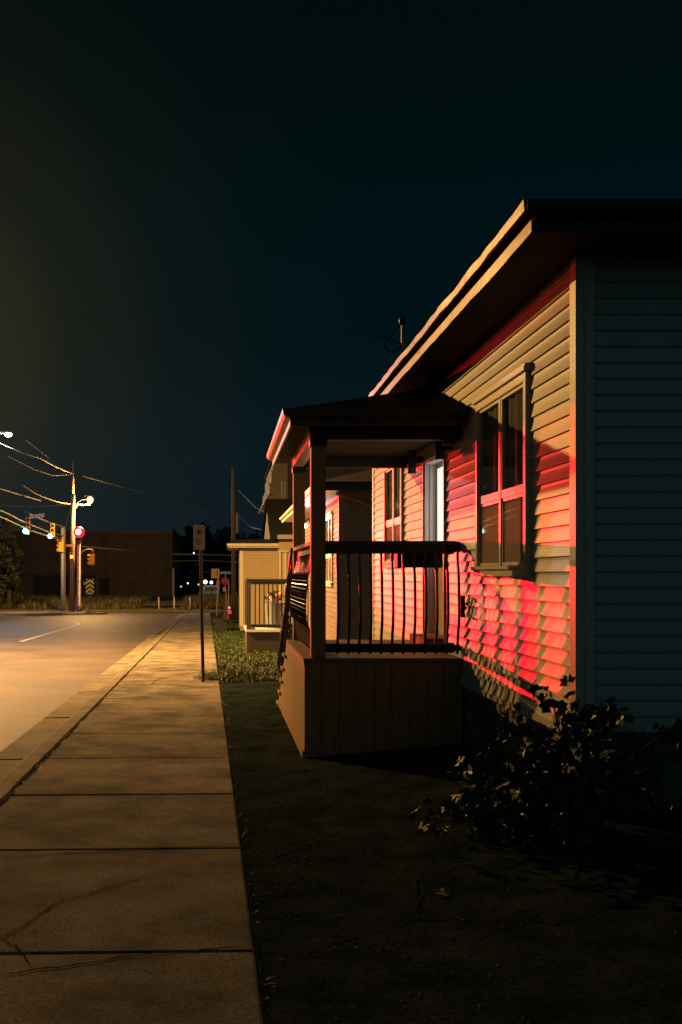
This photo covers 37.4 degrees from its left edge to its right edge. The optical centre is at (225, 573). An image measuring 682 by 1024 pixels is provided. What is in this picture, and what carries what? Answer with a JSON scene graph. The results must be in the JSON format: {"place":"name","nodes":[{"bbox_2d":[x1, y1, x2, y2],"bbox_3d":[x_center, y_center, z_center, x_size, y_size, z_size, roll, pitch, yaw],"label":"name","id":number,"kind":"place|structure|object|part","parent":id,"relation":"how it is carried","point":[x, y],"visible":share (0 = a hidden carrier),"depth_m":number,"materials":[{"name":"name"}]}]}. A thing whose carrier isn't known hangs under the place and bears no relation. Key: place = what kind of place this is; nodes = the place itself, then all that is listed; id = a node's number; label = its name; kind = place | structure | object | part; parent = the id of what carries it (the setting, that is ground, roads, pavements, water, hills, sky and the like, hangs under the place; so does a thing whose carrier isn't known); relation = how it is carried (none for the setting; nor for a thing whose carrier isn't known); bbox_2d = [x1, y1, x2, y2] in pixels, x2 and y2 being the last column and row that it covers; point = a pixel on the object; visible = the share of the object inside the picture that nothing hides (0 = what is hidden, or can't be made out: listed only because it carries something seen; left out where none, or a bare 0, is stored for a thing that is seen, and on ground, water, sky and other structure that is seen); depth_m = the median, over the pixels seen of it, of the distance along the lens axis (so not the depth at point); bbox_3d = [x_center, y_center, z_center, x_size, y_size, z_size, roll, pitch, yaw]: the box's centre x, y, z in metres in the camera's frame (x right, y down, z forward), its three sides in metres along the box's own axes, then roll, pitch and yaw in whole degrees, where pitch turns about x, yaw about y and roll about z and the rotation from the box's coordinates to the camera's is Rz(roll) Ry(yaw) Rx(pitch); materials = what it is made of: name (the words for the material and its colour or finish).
{"place":"outdoors","nodes":[
{"label":"outdoors","id":0,"kind":"place"},
{"bbox_2d":[0,432,11,436],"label":"street lamp","id":1,"kind":"object","parent":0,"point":[8,434],"visible":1,"depth_m":64.85,"materials":[{"name":"metal"}]},
{"bbox_2d":[0,488,42,501],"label":"power line","id":2,"kind":"object","parent":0,"point":[20,495],"visible":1,"depth_m":75.40,"materials":[{"name":"grey metal"}]},
{"bbox_2d":[0,611,227,751],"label":"road","id":3,"kind":"structure","parent":0,"point":[42,677],"depth_m":27.43,"materials":[{"name":"grey asphalt"}]},
{"bbox_2d":[18,618,79,641],"bbox_3d":[-8.321,2.538,48.284,2.959,0.522,29.597,0,0,-11],"label":"road marking","id":4,"kind":"object","parent":3,"relation":"on","point":[78,623],"visible":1,"depth_m":41.98,"materials":[{"name":"paint"}]},
{"bbox_2d":[0,611,106,614],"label":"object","id":5,"kind":"structure","parent":3,"relation":"on","point":[45,613],"depth_m":74.13,"materials":[{"name":"concrete"}]},
{"bbox_2d":[84,579,93,611],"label":"chevron sign","id":6,"kind":"object","parent":5,"relation":"on","point":[89,583],"visible":0.92,"depth_m":75.97,"materials":[{"name":"yellow metal"}]},
{"bbox_2d":[57,461,93,610],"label":"utility pole","id":7,"kind":"object","parent":3,"relation":"on","point":[90,499],"visible":0.95,"depth_m":79.84,"materials":[{"name":"brown wood"}]},
{"bbox_2d":[0,505,70,506],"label":"power line","id":8,"kind":"object","parent":7,"relation":"attached to","point":[36,506],"visible":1,"depth_m":79.98,"materials":[{"name":"grey metal"}]},
{"bbox_2d":[0,443,72,473],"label":"power line","id":9,"kind":"object","parent":7,"relation":"attached to","point":[34,456],"visible":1,"depth_m":68.85,"materials":[{"name":"grey metal"}]},
{"bbox_2d":[8,456,71,475],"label":"power line","id":10,"kind":"object","parent":7,"relation":"attached to","point":[36,470],"visible":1,"depth_m":75.24,"materials":[{"name":"grey metal"}]},
{"bbox_2d":[23,485,70,503],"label":"power line","id":11,"kind":"object","parent":7,"relation":"attached to","point":[44,497],"visible":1,"depth_m":76.55,"materials":[{"name":"grey metal"}]},
{"bbox_2d":[25,439,69,471],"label":"power line","id":12,"kind":"object","parent":7,"relation":"attached to","point":[45,455],"visible":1,"depth_m":73.20,"materials":[{"name":"grey metal"}]},
{"bbox_2d":[74,473,221,508],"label":"power line","id":13,"kind":"object","parent":7,"relation":"attached to","point":[143,492],"visible":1,"depth_m":92.52,"materials":[{"name":"grey metal"}]},
{"bbox_2d":[66,527,94,611],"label":"traffic signal","id":14,"kind":"object","parent":3,"relation":"on","point":[78,532],"visible":0.99,"depth_m":77.87,"materials":[{"name":"metal"}]},
{"bbox_2d":[0,613,185,798],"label":"kerb","id":15,"kind":"structure","parent":3,"relation":"on","point":[24,751],"depth_m":12.87,"materials":[{"name":"concrete"}]},
{"bbox_2d":[0,609,227,611],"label":"sidewalk","id":16,"kind":"structure","parent":0,"point":[190,610],"depth_m":88.00,"materials":[{"name":"concrete"}]},
{"bbox_2d":[0,510,65,609],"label":"traffic signal","id":17,"kind":"object","parent":16,"relation":"on","point":[60,545],"visible":1,"depth_m":86.61,"materials":[{"name":"yellow"}]},
{"bbox_2d":[0,613,262,1023],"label":"sidewalk","id":18,"kind":"structure","parent":0,"point":[123,897],"depth_m":5.77,"materials":[{"name":"concrete"}]},
{"bbox_2d":[0,639,282,1023],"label":"kerb weeds","id":19,"kind":"object","parent":18,"relation":"on","point":[42,761],"visible":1,"depth_m":6.80,"materials":[{"name":"green plant"}]},
{"bbox_2d":[193,525,204,681],"bbox_3d":[-0.474,0.555,17.686,0.208,2.845,0.089,0,0,0],"label":"parking sign","id":20,"kind":"object","parent":18,"relation":"on","point":[199,537],"visible":0.96,"depth_m":17.67,"materials":[{"name":"metal"}]},
{"bbox_2d":[3,577,280,1023],"bbox_3d":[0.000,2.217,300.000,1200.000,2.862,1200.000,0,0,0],"label":"ground","id":21,"kind":"structure","parent":0,"point":[178,597],"depth_m":23.48,"materials":[{"name":"soil"}]},
{"bbox_2d":[0,545,17,595],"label":"broadleaf tree","id":22,"kind":"object","parent":21,"relation":"on","point":[8,562],"visible":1,"depth_m":89.41,"materials":[{"name":"green plant"}]},
{"bbox_2d":[0,515,24,608],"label":"broadleaf tree","id":23,"kind":"object","parent":21,"relation":"on","point":[8,539],"visible":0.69,"depth_m":91.73,"materials":[{"name":"green plant"}]},
{"bbox_2d":[0,531,229,596],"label":"brick building","id":24,"kind":"structure","parent":21,"relation":"on","point":[122,572],"depth_m":120.00,"materials":[{"name":"brown brick"}]},
{"bbox_2d":[34,576,69,596],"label":"bay door","id":25,"kind":"structure","parent":24,"relation":"in","point":[48,585],"depth_m":119.95,"materials":[{"name":"black metal"}]},
{"bbox_2d":[81,576,95,596],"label":"bay door","id":26,"kind":"structure","parent":24,"relation":"in","point":[83,578],"depth_m":119.95,"materials":[{"name":"black metal"}]},
{"bbox_2d":[99,577,108,596],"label":"bay door","id":27,"kind":"structure","parent":24,"relation":"in","point":[103,581],"depth_m":119.95,"materials":[{"name":"black metal"}]},
{"bbox_2d":[0,592,238,608],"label":"meadow grass","id":28,"kind":"structure","parent":21,"relation":"on","point":[45,601],"depth_m":95.39,"materials":[{"name":"green plant"}]},
{"bbox_2d":[171,530,198,578],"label":"tree","id":29,"kind":"object","parent":21,"relation":"on","point":[187,562],"visible":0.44,"depth_m":149.15,"materials":[{"name":"green plant"}]},
{"bbox_2d":[184,522,215,575],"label":"tree","id":30,"kind":"object","parent":21,"relation":"on","point":[189,529],"visible":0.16,"depth_m":154.12,"materials":[{"name":"green plant"}]},
{"bbox_2d":[178,565,238,594],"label":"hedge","id":31,"kind":"object","parent":21,"relation":"on","point":[190,587],"visible":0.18,"depth_m":135.04,"materials":[{"name":"plant"}]},
{"bbox_2d":[199,585,219,594],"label":"lit van","id":32,"kind":"object","parent":21,"relation":"on","point":[208,589],"visible":0.21,"depth_m":126.00,"materials":[{"name":"grey paint"}]},
{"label":"window","id":33,"kind":"part","parent":32,"relation":"part of","materials":[{"name":"black glass"}]},
{"bbox_2d":[211,569,219,616],"bbox_3d":[-0.648,1.208,61.989,0.513,3.069,0.090,0,0,0],"label":"bus stop sign","id":34,"kind":"object","parent":21,"relation":"on","point":[214,573],"visible":1,"depth_m":61.95,"materials":[{"name":"brown"}]},
{"bbox_2d":[212,607,226,630],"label":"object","id":35,"kind":"object","parent":21,"relation":"on","point":[220,624],"visible":1,"depth_m":41.50,"materials":[{"name":"black"}]},
{"bbox_2d":[202,526,240,576],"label":"tree","id":36,"kind":"object","parent":21,"relation":"on","point":[217,548],"visible":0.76,"depth_m":149.22,"materials":[{"name":"green plant"}]},
{"bbox_2d":[220,571,230,606],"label":"stop sign","id":37,"kind":"object","parent":21,"relation":"on","point":[225,580],"visible":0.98,"depth_m":72.97,"materials":[{"name":"red metal"}]},
{"bbox_2d":[227,606,238,619],"bbox_3d":[2.270,1.823,50.975,4.400,1.409,1.790,0,0,0],"label":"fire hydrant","id":38,"kind":"object","parent":21,"relation":"on","point":[233,613],"visible":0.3,"depth_m":50.15,"materials":[{"name":"red metal"}]},
{"bbox_2d":[188,612,280,683],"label":"lawn grass","id":39,"kind":"structure","parent":21,"relation":"on","point":[231,638],"depth_m":23.56,"materials":[{"name":"green plant"}]},
{"bbox_2d":[231,467,237,606],"bbox_3d":[0.545,-1.915,61.965,0.426,9.513,0.349,0,0,27],"label":"utility pole","id":40,"kind":"object","parent":21,"relation":"on","point":[233,571],"visible":0.91,"depth_m":61.89,"materials":[{"name":"brown wood"}]},
{"bbox_2d":[220,529,261,558],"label":"tree","id":41,"kind":"object","parent":21,"relation":"on","point":[256,531],"visible":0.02,"depth_m":158.68,"materials":[{"name":"green plant"}]},
{"bbox_2d":[238,533,261,555],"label":"tree","id":42,"kind":"object","parent":21,"relation":"on","point":[254,537],"visible":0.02,"depth_m":150.39,"materials":[{"name":"green plant"}]},
{"bbox_2d":[227,499,292,630],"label":"yellow house","id":43,"kind":"structure","parent":21,"relation":"on","point":[266,556],"depth_m":41.98,"materials":[{"name":"yellow wood"}]},
{"bbox_2d":[244,578,308,652],"bbox_3d":[1.376,1.140,28.105,1.692,2.014,2.890,0,0,0],"label":"neighbour porch","id":44,"kind":"object","parent":21,"relation":"on","point":[260,637],"visible":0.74,"depth_m":26.70,"materials":[{"name":"brown wood"}]},
{"bbox_2d":[265,590,283,627],"bbox_3d":[1.318,0.974,27.496,0.556,1.046,0.519,0,0,-35],"label":"flower pot","id":45,"kind":"object","parent":44,"relation":"on","point":[274,607],"visible":0.79,"depth_m":27.31,"materials":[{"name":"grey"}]},
{"bbox_2d":[258,461,371,513],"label":"tall house","id":46,"kind":"structure","parent":21,"relation":"on","point":[278,477],"depth_m":54.98,"materials":[{"name":"beige"}]},
{"bbox_2d":[280,469,371,639],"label":"neighbour house","id":47,"kind":"structure","parent":21,"relation":"on","point":[348,507],"depth_m":19.50,"materials":[{"name":"brown"}]},
{"bbox_2d":[326,511,333,586],"bbox_3d":[2.216,-0.519,21.350,0.123,1.578,1.560,0,0,0],"label":"window","id":48,"kind":"structure","parent":47,"relation":"in","point":[329,516],"depth_m":21.21,"materials":[{"name":"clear glass"}]},
{"bbox_2d":[267,387,469,757],"bbox_3d":[1.373,-0.095,11.495,1.715,3.836,4.950,0,0,0],"label":"porch","id":49,"kind":"object","parent":21,"relation":"on","point":[337,696],"visible":0.97,"depth_m":9.35,"materials":[{"name":"brown wood"}]},
{"bbox_2d":[394,554,442,567],"bbox_3d":[1.857,-0.165,9.607,0.465,0.210,0.210,0,0,0],"label":"planter box","id":50,"kind":"object","parent":49,"relation":"hanging from","point":[418,561],"visible":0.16,"depth_m":9.52,"materials":[{"name":"black"}]},
{"bbox_2d":[368,199,681,810],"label":"clapboard house","id":51,"kind":"structure","parent":21,"relation":"on","point":[545,347],"depth_m":6.51,"materials":[{"name":"beige wood"}]},
{"bbox_2d":[383,468,403,567],"bbox_3d":[2.216,-0.809,13.110,0.123,1.458,1.440,0,0,0],"label":"window","id":52,"kind":"structure","parent":51,"relation":"in","point":[393,478],"depth_m":13.13,"materials":[{"name":"clear glass"}]},
{"bbox_2d":[436,462,442,634],"bbox_3d":[2.358,-0.245,10.605,0.044,1.930,0.930,0,0,0],"label":"door","id":53,"kind":"structure","parent":51,"relation":"in","point":[439,467],"depth_m":10.88,"materials":[{"name":"white"}]},
{"bbox_2d":[460,596,466,616],"bbox_3d":[2.185,0.300,9.158,0.055,0.200,0.132,0,0,41],"label":"wall ornament","id":54,"kind":"object","parent":51,"relation":"attached to","point":[463,607],"depth_m":9.14,"materials":[{"name":"black"}]},
{"bbox_2d":[471,362,537,576],"bbox_3d":[2.216,-0.759,7.995,0.123,1.558,1.530,0,0,0],"label":"window","id":55,"kind":"structure","parent":51,"relation":"in","point":[502,420],"depth_m":7.94,"materials":[{"name":"clear glass"}]},
{"bbox_2d":[407,673,681,849],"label":"vine bush","id":56,"kind":"object","parent":21,"relation":"on","point":[555,797],"visible":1,"depth_m":5.75,"materials":[{"name":"green plant"}]},
{"bbox_2d":[81,546,230,555],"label":"power line","id":57,"kind":"object","parent":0,"point":[151,551],"visible":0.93,"depth_m":95.78,"materials":[{"name":"grey metal"}]},
{"bbox_2d":[10,273,381,337],"bbox_3d":[-2.720,-6.717,23.427,2.249,8.696,28.113,0,0,-22],"label":"power line","id":58,"kind":"object","parent":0,"point":[246,315],"visible":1,"depth_m":15.73,"materials":[{"name":"black metal"}]},
{"bbox_2d":[0,0,681,575],"label":"sky","id":59,"kind":"structure","parent":0,"point":[342,166],"materials":[{"name":"black"}]},
{"bbox_2d":[220,681,681,1023],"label":"lawn","id":60,"kind":"structure","parent":0,"point":[610,952],"depth_m":4.89,"materials":[{"name":"plant"}]},
{"bbox_2d":[430,887,449,896],"bbox_3d":[1.092,1.602,5.022,0.098,0.028,0.105,0,0,44],"label":"fallen leaf","id":61,"kind":"object","parent":60,"relation":"on","point":[443,891],"visible":1,"depth_m":5.02,"materials":[{"name":"brown plant"}]}
]}

